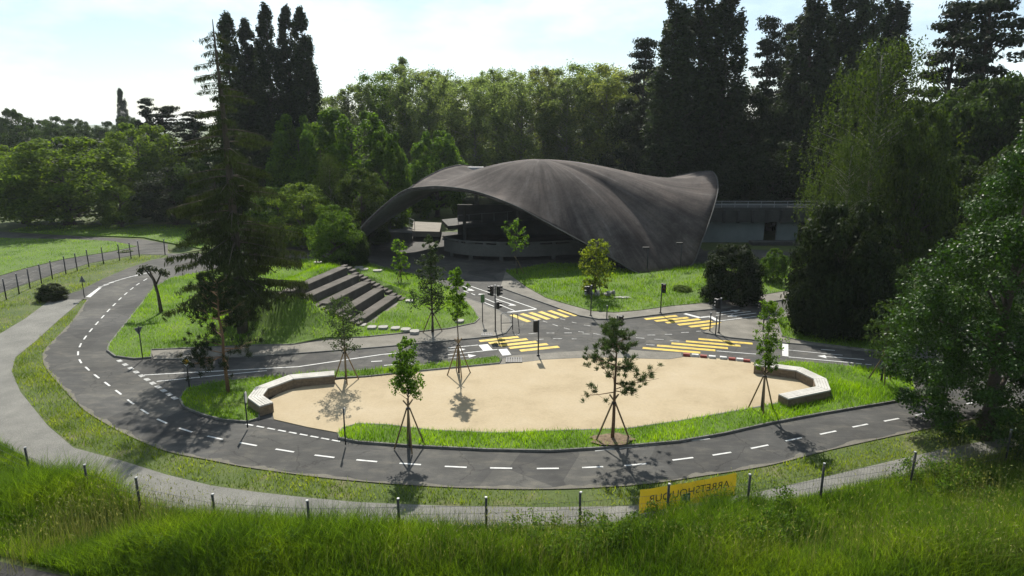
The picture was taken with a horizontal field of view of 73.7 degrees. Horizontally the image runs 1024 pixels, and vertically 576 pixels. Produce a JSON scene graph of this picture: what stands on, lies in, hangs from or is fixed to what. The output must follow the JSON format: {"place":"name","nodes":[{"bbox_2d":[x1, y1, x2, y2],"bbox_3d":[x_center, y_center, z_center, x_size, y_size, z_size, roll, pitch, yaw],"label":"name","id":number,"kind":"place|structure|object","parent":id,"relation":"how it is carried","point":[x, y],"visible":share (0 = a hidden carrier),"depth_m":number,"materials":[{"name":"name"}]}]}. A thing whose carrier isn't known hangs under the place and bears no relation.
{"place":"outdoors","nodes":[
{"label":"outdoors","id":0,"kind":"place"},
{"bbox_2d":[0,238,136,275],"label":"lawn field","id":1,"kind":"structure","parent":0,"point":[47,246],"depth_m":68.00,"materials":[{"name":"plant"}]},
{"bbox_2d":[0,255,163,331],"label":"verge grass","id":2,"kind":"structure","parent":0,"point":[63,276],"depth_m":54.60,"materials":[{"name":"green plant"}]},
{"bbox_2d":[0,232,167,291],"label":"asphalt path","id":3,"kind":"structure","parent":0,"point":[9,278],"depth_m":65.16,"materials":[{"name":"grey asphalt"}]},
{"bbox_2d":[10,224,210,248],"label":"lawn bank","id":4,"kind":"structure","parent":0,"point":[101,233],"depth_m":79.30,"materials":[{"name":"plant"}]},
{"bbox_2d":[107,257,479,359],"bbox_3d":[-15.692,-0.694,51.192,21.968,2.170,26.419,-4,14,-17],"label":"lawn mound","id":5,"kind":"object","parent":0,"point":[270,324],"visible":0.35,"depth_m":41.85,"materials":[{"name":"green plant"}]},
{"bbox_2d":[161,19,319,333],"bbox_3d":[-16.138,-5.877,38.718,8.484,17.596,9.204,0,14,0],"label":"spruce tree","id":6,"kind":"object","parent":5,"relation":"on","point":[262,254],"visible":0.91,"depth_m":38.26,"materials":[{"name":"green plant"}]},
{"bbox_2d":[303,204,363,265],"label":"broadleaf tree","id":7,"kind":"object","parent":5,"relation":"on","point":[330,232],"visible":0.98,"depth_m":58.41,"materials":[{"name":"green plant"}]},
{"bbox_2d":[278,264,404,326],"bbox_3d":[-11.038,0.501,46.477,5.634,2.180,9.200,3,14,13],"label":"stepped seating","id":8,"kind":"object","parent":5,"relation":"on","point":[368,301],"visible":0.76,"depth_m":46.77,"materials":[{"name":"concrete"}]},
{"bbox_2d":[248,418,338,439],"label":"entrance paving","id":9,"kind":"structure","parent":0,"point":[280,425],"depth_m":28.61,"materials":[{"name":"concrete"}]},
{"bbox_2d":[152,297,511,359],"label":"pavement","id":10,"kind":"structure","parent":0,"point":[477,329],"depth_m":39.98,"materials":[{"name":"grey concrete"}]},
{"bbox_2d":[403,235,454,332],"bbox_3d":[-4.688,-0.206,40.802,3.228,6.043,2.858,4,14,17],"label":"young tree","id":11,"kind":"object","parent":10,"relation":"on","point":[430,278],"visible":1,"depth_m":40.54,"materials":[{"name":"green plant"}]},
{"bbox_2d":[179,354,501,422],"bbox_3d":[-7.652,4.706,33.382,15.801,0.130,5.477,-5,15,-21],"label":"lawn corner","id":12,"kind":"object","parent":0,"point":[204,414],"visible":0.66,"depth_m":32.22,"materials":[{"name":"plant"}]},
{"bbox_2d":[174,265,266,392],"bbox_3d":[-13.568,1.981,31.435,4.010,6.109,3.698,-3,14,-11],"label":"young pine","id":13,"kind":"object","parent":12,"relation":"on","point":[234,319],"visible":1,"depth_m":31.35,"materials":[{"name":"green plant"}]},
{"bbox_2d":[0,125,1023,575],"bbox_3d":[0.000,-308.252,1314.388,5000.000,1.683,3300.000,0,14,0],"label":"ground","id":14,"kind":"structure","parent":0,"point":[572,495],"depth_m":26.45,"materials":[{"name":"green plant"}]},
{"bbox_2d":[0,136,138,225],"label":"broadleaf tree","id":15,"kind":"object","parent":14,"relation":"on","point":[74,202],"visible":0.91,"depth_m":79.68,"materials":[{"name":"green plant"}]},
{"bbox_2d":[94,183,147,227],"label":"broadleaf tree","id":16,"kind":"object","parent":14,"relation":"on","point":[110,216],"visible":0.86,"depth_m":81.15,"materials":[{"name":"green plant"}]},
{"bbox_2d":[83,122,186,212],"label":"broadleaf tree","id":17,"kind":"object","parent":14,"relation":"on","point":[156,151],"visible":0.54,"depth_m":88.56,"materials":[{"name":"green plant"}]},
{"bbox_2d":[128,166,209,224],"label":"broadleaf tree","id":18,"kind":"object","parent":14,"relation":"on","point":[154,202],"visible":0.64,"depth_m":81.40,"materials":[{"name":"green plant"}]},
{"bbox_2d":[139,105,210,189],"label":"cedar tree","id":19,"kind":"object","parent":14,"relation":"on","point":[164,111],"visible":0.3,"depth_m":94.71,"materials":[{"name":"green plant"}]},
{"bbox_2d":[169,110,213,198],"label":"cedar tree","id":20,"kind":"object","parent":14,"relation":"on","point":[192,126],"visible":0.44,"depth_m":91.07,"materials":[{"name":"green plant"}]},
{"bbox_2d":[167,155,256,225],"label":"broadleaf tree","id":21,"kind":"object","parent":14,"relation":"on","point":[189,169],"visible":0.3,"depth_m":81.32,"materials":[{"name":"green plant"}]},
{"bbox_2d":[211,10,258,204],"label":"poplar tree","id":22,"kind":"object","parent":14,"relation":"on","point":[225,25],"visible":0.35,"depth_m":87.42,"materials":[{"name":"green plant"}]},
{"bbox_2d":[237,16,268,154],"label":"poplar tree","id":23,"kind":"object","parent":14,"relation":"on","point":[245,33],"visible":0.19,"depth_m":89.52,"materials":[{"name":"green plant"}]},
{"bbox_2d":[250,1,294,158],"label":"poplar tree","id":24,"kind":"object","parent":14,"relation":"on","point":[269,65],"visible":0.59,"depth_m":87.17,"materials":[{"name":"green plant"}]},
{"bbox_2d":[244,186,308,241],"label":"broadleaf tree","id":25,"kind":"object","parent":14,"relation":"on","point":[263,217],"visible":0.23,"depth_m":70.72,"materials":[{"name":"green plant"}]},
{"bbox_2d":[275,3,301,131],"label":"poplar tree","id":26,"kind":"object","parent":14,"relation":"on","point":[283,39],"visible":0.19,"depth_m":89.27,"materials":[{"name":"green plant"}]},
{"bbox_2d":[262,114,322,216],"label":"hornbeam tree","id":27,"kind":"object","parent":14,"relation":"on","point":[282,145],"visible":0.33,"depth_m":80.42,"materials":[{"name":"green plant"}]},
{"bbox_2d":[264,182,338,248],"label":"broadleaf tree","id":28,"kind":"object","parent":14,"relation":"on","point":[310,204],"visible":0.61,"depth_m":66.70,"materials":[{"name":"green plant"}]},
{"bbox_2d":[284,4,330,153],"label":"poplar tree","id":29,"kind":"object","parent":14,"relation":"on","point":[308,98],"visible":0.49,"depth_m":87.11,"materials":[{"name":"green plant"}]},
{"bbox_2d":[291,122,345,208],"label":"hornbeam tree","id":30,"kind":"object","parent":14,"relation":"on","point":[306,140],"visible":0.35,"depth_m":77.10,"materials":[{"name":"green plant"}]},
{"bbox_2d":[310,152,347,221],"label":"weeping tree","id":31,"kind":"object","parent":14,"relation":"on","point":[329,193],"visible":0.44,"depth_m":70.98,"materials":[{"name":"green plant"}]},
{"bbox_2d":[293,107,400,223],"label":"hornbeam tree","id":32,"kind":"object","parent":14,"relation":"on","point":[350,133],"visible":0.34,"depth_m":77.58,"materials":[{"name":"green plant"}]},
{"bbox_2d":[320,82,375,205],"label":"tree","id":33,"kind":"object","parent":14,"relation":"on","point":[344,98],"visible":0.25,"depth_m":99.87,"materials":[{"name":"green plant"}]},
{"bbox_2d":[333,167,391,242],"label":"broadleaf tree","id":34,"kind":"object","parent":14,"relation":"on","point":[372,202],"visible":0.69,"depth_m":68.92,"materials":[{"name":"green plant"}]},
{"bbox_2d":[341,69,413,180],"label":"tree","id":35,"kind":"object","parent":14,"relation":"on","point":[374,106],"visible":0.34,"depth_m":103.01,"materials":[{"name":"green plant"}]},
{"bbox_2d":[362,129,412,229],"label":"hornbeam tree","id":36,"kind":"object","parent":14,"relation":"on","point":[398,160],"visible":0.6,"depth_m":74.96,"materials":[{"name":"green plant"}]},
{"bbox_2d":[371,63,445,172],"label":"tree","id":37,"kind":"object","parent":14,"relation":"on","point":[415,76],"visible":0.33,"depth_m":104.85,"materials":[{"name":"green plant"}]},
{"bbox_2d":[396,74,456,198],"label":"tree","id":38,"kind":"object","parent":14,"relation":"on","point":[424,117],"visible":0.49,"depth_m":99.93,"materials":[{"name":"green plant"}]},
{"bbox_2d":[409,130,467,218],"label":"hornbeam tree","id":39,"kind":"object","parent":14,"relation":"on","point":[446,146],"visible":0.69,"depth_m":89.25,"materials":[{"name":"green plant"}]},
{"bbox_2d":[415,64,491,197],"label":"tree","id":40,"kind":"object","parent":14,"relation":"on","point":[456,81],"visible":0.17,"depth_m":106.42,"materials":[{"name":"green plant"}]},
{"bbox_2d":[438,73,505,203],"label":"tree","id":41,"kind":"object","parent":14,"relation":"on","point":[476,155],"visible":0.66,"depth_m":101.91,"materials":[{"name":"green plant"}]},
{"bbox_2d":[473,66,528,165],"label":"tree","id":42,"kind":"object","parent":14,"relation":"on","point":[498,78],"visible":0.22,"depth_m":106.67,"materials":[{"name":"green plant"}]},
{"bbox_2d":[0,429,1012,527],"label":"wire fence","id":43,"kind":"object","parent":14,"relation":"on","point":[580,492],"visible":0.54,"depth_m":22.04,"materials":[{"name":"grey metal"}]},
{"bbox_2d":[639,473,736,513],"bbox_3d":[5.823,6.749,22.443,3.609,0.860,0.109,-4,14,-17],"label":"banner","id":44,"kind":"object","parent":43,"relation":"attached to","point":[675,489],"visible":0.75,"depth_m":22.39,"materials":[{"name":"fabric"}]},
{"bbox_2d":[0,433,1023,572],"bbox_3d":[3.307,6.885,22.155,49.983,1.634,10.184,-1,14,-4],"label":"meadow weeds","id":45,"kind":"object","parent":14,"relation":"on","point":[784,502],"visible":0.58,"depth_m":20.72,"materials":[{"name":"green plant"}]},
{"bbox_2d":[0,423,1023,575],"bbox_3d":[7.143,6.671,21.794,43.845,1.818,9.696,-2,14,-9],"label":"seed stems","id":46,"kind":"object","parent":14,"relation":"on","point":[116,521],"visible":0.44,"depth_m":20.27,"materials":[{"name":"green plant"}]},
{"bbox_2d":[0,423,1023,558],"bbox_3d":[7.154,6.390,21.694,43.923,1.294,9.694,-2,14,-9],"label":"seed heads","id":47,"kind":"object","parent":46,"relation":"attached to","point":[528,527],"visible":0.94,"depth_m":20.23,"materials":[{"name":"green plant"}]},
{"bbox_2d":[479,71,558,165],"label":"tree","id":48,"kind":"object","parent":14,"relation":"on","point":[519,119],"visible":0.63,"depth_m":100.87,"materials":[{"name":"green plant"}]},
{"bbox_2d":[502,65,573,159],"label":"tree","id":49,"kind":"object","parent":14,"relation":"on","point":[547,74],"visible":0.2,"depth_m":105.06,"materials":[{"name":"green plant"}]},
{"bbox_2d":[360,159,718,272],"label":"shell pavilion","id":50,"kind":"structure","parent":14,"relation":"on","point":[578,206],"depth_m":62.56,"materials":[{"name":"concrete"}]},
{"bbox_2d":[535,73,597,163],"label":"tree","id":51,"kind":"object","parent":14,"relation":"on","point":[565,131],"visible":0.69,"depth_m":99.89,"materials":[{"name":"green plant"}]},
{"bbox_2d":[545,59,618,162],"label":"tree","id":52,"kind":"object","parent":14,"relation":"on","point":[571,67],"visible":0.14,"depth_m":104.27,"materials":[{"name":"green plant"}]},
{"bbox_2d":[570,62,642,169],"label":"tree","id":53,"kind":"object","parent":14,"relation":"on","point":[596,148],"visible":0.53,"depth_m":99.44,"materials":[{"name":"green plant"}]},
{"bbox_2d":[594,97,656,174],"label":"tree","id":54,"kind":"object","parent":14,"relation":"on","point":[623,109],"visible":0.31,"depth_m":87.85,"materials":[{"name":"green plant"}]},
{"bbox_2d":[609,37,659,171],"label":"pine tree","id":55,"kind":"object","parent":14,"relation":"on","point":[646,54],"visible":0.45,"depth_m":92.87,"materials":[{"name":"green plant"}]},
{"bbox_2d":[637,0,704,177],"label":"poplar tree","id":56,"kind":"object","parent":14,"relation":"on","point":[668,142],"visible":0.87,"depth_m":79.49,"materials":[{"name":"green plant"}]},
{"bbox_2d":[665,0,731,170],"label":"poplar tree","id":57,"kind":"object","parent":14,"relation":"on","point":[704,27],"visible":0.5,"depth_m":80.04,"materials":[{"name":"green plant"}]},
{"bbox_2d":[692,0,753,195],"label":"poplar tree","id":58,"kind":"object","parent":14,"relation":"on","point":[734,98],"visible":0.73,"depth_m":80.17,"materials":[{"name":"green plant"}]},
{"bbox_2d":[693,144,778,202],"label":"tree","id":59,"kind":"object","parent":14,"relation":"on","point":[745,151],"visible":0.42,"depth_m":78.56,"materials":[{"name":"green plant"}]},
{"bbox_2d":[724,88,781,172],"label":"tree","id":60,"kind":"object","parent":14,"relation":"on","point":[759,101],"visible":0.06,"depth_m":82.57,"materials":[{"name":"green plant"}]},
{"bbox_2d":[747,14,785,146],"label":"pine tree","id":61,"kind":"object","parent":14,"relation":"on","point":[770,49],"visible":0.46,"depth_m":86.53,"materials":[{"name":"green plant"}]},
{"bbox_2d":[724,138,819,230],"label":"tree","id":62,"kind":"object","parent":14,"relation":"on","point":[764,177],"visible":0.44,"depth_m":76.61,"materials":[{"name":"green plant"}]},
{"bbox_2d":[703,201,850,245],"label":"building","id":63,"kind":"structure","parent":14,"relation":"on","point":[737,222],"depth_m":71.79,"materials":[{"name":"concrete"}]},
{"bbox_2d":[758,72,844,198],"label":"tree","id":64,"kind":"object","parent":14,"relation":"on","point":[783,114],"visible":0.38,"depth_m":77.75,"materials":[{"name":"green plant"}]},
{"bbox_2d":[768,0,836,162],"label":"poplar tree","id":65,"kind":"object","parent":14,"relation":"on","point":[812,24],"visible":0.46,"depth_m":78.94,"materials":[{"name":"green plant"}]},
{"bbox_2d":[771,150,846,230],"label":"tree","id":66,"kind":"object","parent":14,"relation":"on","point":[804,170],"visible":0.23,"depth_m":75.49,"materials":[{"name":"green plant"}]},
{"bbox_2d":[823,0,863,198],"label":"poplar tree","id":67,"kind":"object","parent":14,"relation":"on","point":[842,22],"visible":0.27,"depth_m":81.39,"materials":[{"name":"green plant"}]},
{"bbox_2d":[794,131,899,252],"bbox_3d":[24.540,-5.582,50.134,6.727,12.114,7.514,-2,14,-7],"label":"birch tree","id":68,"kind":"object","parent":14,"relation":"on","point":[856,179],"visible":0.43,"depth_m":49.07,"materials":[{"name":"green plant"}]},
{"bbox_2d":[830,0,887,196],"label":"poplar tree","id":69,"kind":"object","parent":14,"relation":"on","point":[865,13],"visible":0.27,"depth_m":80.36,"materials":[{"name":"green plant"}]},
{"bbox_2d":[785,32,973,256],"bbox_3d":[28.626,-10.300,54.130,12.214,19.391,11.506,-5,15,-21],"label":"birch tree","id":70,"kind":"object","parent":14,"relation":"on","point":[869,106],"visible":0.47,"depth_m":52.62,"materials":[{"name":"green plant"}]},
{"bbox_2d":[865,0,916,189],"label":"poplar tree","id":71,"kind":"object","parent":14,"relation":"on","point":[898,12],"visible":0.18,"depth_m":82.06,"materials":[{"name":"green plant"}]},
{"bbox_2d":[871,104,963,286],"bbox_3d":[29.430,-6.382,49.906,5.869,13.778,5.184,7,15,27],"label":"broadleaf tree","id":72,"kind":"object","parent":14,"relation":"on","point":[915,164],"visible":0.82,"depth_m":48.59,"materials":[{"name":"green plant"}]},
{"bbox_2d":[865,86,997,232],"bbox_3d":[40.399,-11.203,65.188,11.972,15.912,10.576,11,17,37],"label":"tree","id":73,"kind":"object","parent":14,"relation":"on","point":[962,94],"visible":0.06,"depth_m":62.42,"materials":[{"name":"green plant"}]},
{"bbox_2d":[897,0,995,118],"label":"pine tree","id":74,"kind":"object","parent":14,"relation":"on","point":[957,11],"visible":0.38,"depth_m":67.38,"materials":[{"name":"green plant"}]},
{"bbox_2d":[876,116,1023,461],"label":"glossy tree","id":75,"kind":"object","parent":14,"relation":"on","point":[951,340],"visible":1,"depth_m":26.54,"materials":[{"name":"green plant"}]},
{"bbox_2d":[915,154,1023,271],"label":"tree","id":76,"kind":"object","parent":14,"relation":"on","point":[971,161],"visible":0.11,"depth_m":55.05,"materials":[{"name":"green plant"}]},
{"bbox_2d":[916,77,1023,217],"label":"tree","id":77,"kind":"object","parent":14,"relation":"on","point":[968,119],"visible":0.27,"depth_m":57.88,"materials":[{"name":"green plant"}]},
{"bbox_2d":[931,0,1023,107],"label":"pine tree","id":78,"kind":"object","parent":14,"relation":"on","point":[988,32],"visible":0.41,"depth_m":63.61,"materials":[{"name":"green plant"}]},
{"bbox_2d":[936,70,1023,217],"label":"tree","id":79,"kind":"object","parent":14,"relation":"on","point":[978,140],"visible":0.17,"depth_m":57.49,"materials":[{"name":"green plant"}]},
{"bbox_2d":[949,143,1023,279],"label":"tree","id":80,"kind":"object","parent":14,"relation":"on","point":[992,167],"visible":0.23,"depth_m":51.84,"materials":[{"name":"green plant"}]},
{"bbox_2d":[0,299,1023,528],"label":"gravel path","id":81,"kind":"structure","parent":0,"point":[25,424],"depth_m":25.13,"materials":[{"name":"grey gravel"}]},
{"bbox_2d":[0,0,1023,124],"label":"sky","id":82,"kind":"structure","parent":0,"point":[64,59],"materials":[{"name":"white"}]},
{"bbox_2d":[42,232,1023,488],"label":"road","id":83,"kind":"structure","parent":0,"point":[138,400],"depth_m":31.84,"materials":[{"name":"grey asphalt"}]},
{"bbox_2d":[270,357,809,432],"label":"sand plaza","id":84,"kind":"structure","parent":0,"point":[538,395],"depth_m":31.87,"materials":[{"name":"beige sand"}]},
{"bbox_2d":[248,371,334,415],"bbox_3d":[-10.548,4.755,32.187,2.109,0.480,4.857,7,16,28],"label":"plaza bench","id":85,"kind":"object","parent":84,"relation":"on","point":[260,402],"visible":1,"depth_m":32.34,"materials":[{"name":"white concrete"}]},
{"bbox_2d":[319,295,364,384],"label":"young tree","id":86,"kind":"object","parent":84,"relation":"on","point":[340,331],"visible":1,"depth_m":33.21,"materials":[{"name":"green plant"}]},
{"bbox_2d":[444,267,470,377],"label":"young tree","id":87,"kind":"object","parent":84,"relation":"on","point":[460,282],"visible":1,"depth_m":33.66,"materials":[{"name":"green plant"}]},
{"bbox_2d":[753,363,830,406],"bbox_3d":[13.607,4.585,32.886,3.032,0.479,4.900,0,14,0],"label":"plaza bench","id":88,"kind":"object","parent":84,"relation":"on","point":[819,388],"visible":0.86,"depth_m":32.33,"materials":[{"name":"white concrete"}]},
{"bbox_2d":[500,349,681,363],"bbox_3d":[3.974,3.732,37.485,10.854,0.040,2.071,-1,14,-5],"label":"crossing apron","id":89,"kind":"object","parent":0,"point":[640,354],"visible":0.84,"depth_m":37.50,"materials":[{"name":"grey concrete"}]},
{"bbox_2d":[338,359,915,451],"bbox_3d":[6.656,5.410,30.492,27.719,0.130,6.160,-5,15,-20],"label":"lawn strip","id":90,"kind":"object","parent":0,"point":[404,442],"visible":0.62,"depth_m":28.17,"materials":[{"name":"plant"}]},
{"bbox_2d":[388,336,425,453],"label":"young tree","id":91,"kind":"object","parent":90,"relation":"on","point":[404,369],"visible":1,"depth_m":26.14,"materials":[{"name":"green plant"}]},
{"bbox_2d":[580,316,662,439],"bbox_3d":[4.268,3.468,27.193,3.620,5.349,3.334,0,14,0],"label":"young pine","id":92,"kind":"object","parent":90,"relation":"on","point":[611,331],"visible":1,"depth_m":26.62,"materials":[{"name":"green plant"}]},
{"bbox_2d":[748,300,790,415],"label":"young tree","id":93,"kind":"object","parent":90,"relation":"on","point":[771,306],"visible":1,"depth_m":29.37,"materials":[{"name":"green plant"}]},
{"bbox_2d":[863,299,903,385],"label":"young tree","id":94,"kind":"object","parent":90,"relation":"on","point":[876,324],"visible":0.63,"depth_m":33.08,"materials":[{"name":"green plant"}]},
{"bbox_2d":[501,271,787,319],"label":"sidewalk","id":95,"kind":"structure","parent":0,"point":[510,283],"depth_m":47.33,"materials":[{"name":"grey concrete"}]},
{"bbox_2d":[506,253,807,312],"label":"lawn by shell","id":96,"kind":"structure","parent":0,"point":[649,276],"depth_m":52.62,"materials":[{"name":"plant"}]},
{"bbox_2d":[578,239,615,293],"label":"young tree","id":97,"kind":"object","parent":96,"relation":"on","point":[590,252],"visible":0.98,"depth_m":49.42,"materials":[{"name":"green plant"}]},
{"bbox_2d":[697,243,767,307],"bbox_3d":[15.660,-0.959,48.331,4.893,4.502,4.934,1,14,3],"label":"round bush","id":98,"kind":"object","parent":96,"relation":"on","point":[741,282],"visible":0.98,"depth_m":47.28,"materials":[{"name":"green plant"}]},
{"bbox_2d":[761,248,788,282],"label":"young tree","id":99,"kind":"object","parent":96,"relation":"on","point":[771,274],"visible":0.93,"depth_m":53.59,"materials":[{"name":"green plant"}]},
{"bbox_2d":[703,313,919,355],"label":"corner pavement","id":100,"kind":"structure","parent":0,"point":[743,329],"depth_m":41.62,"materials":[{"name":"grey concrete"}]},
{"bbox_2d":[777,316,919,351],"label":"lawn by hedge","id":101,"kind":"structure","parent":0,"point":[817,340],"depth_m":39.71,"materials":[{"name":"plant"}]},
{"bbox_2d":[785,256,865,342],"bbox_3d":[18.813,0.564,40.813,4.634,5.181,4.596,-5,14,-18],"label":"tall bush","id":102,"kind":"object","parent":101,"relation":"on","point":[834,266],"visible":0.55,"depth_m":39.62,"materials":[{"name":"green plant"}]},
{"bbox_2d":[780,200,904,344],"bbox_3d":[19.884,-1.056,41.005,6.851,8.755,6.306,4,14,17],"label":"tall bush","id":103,"kind":"object","parent":101,"relation":"on","point":[860,241],"visible":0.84,"depth_m":39.24,"materials":[{"name":"green plant"}]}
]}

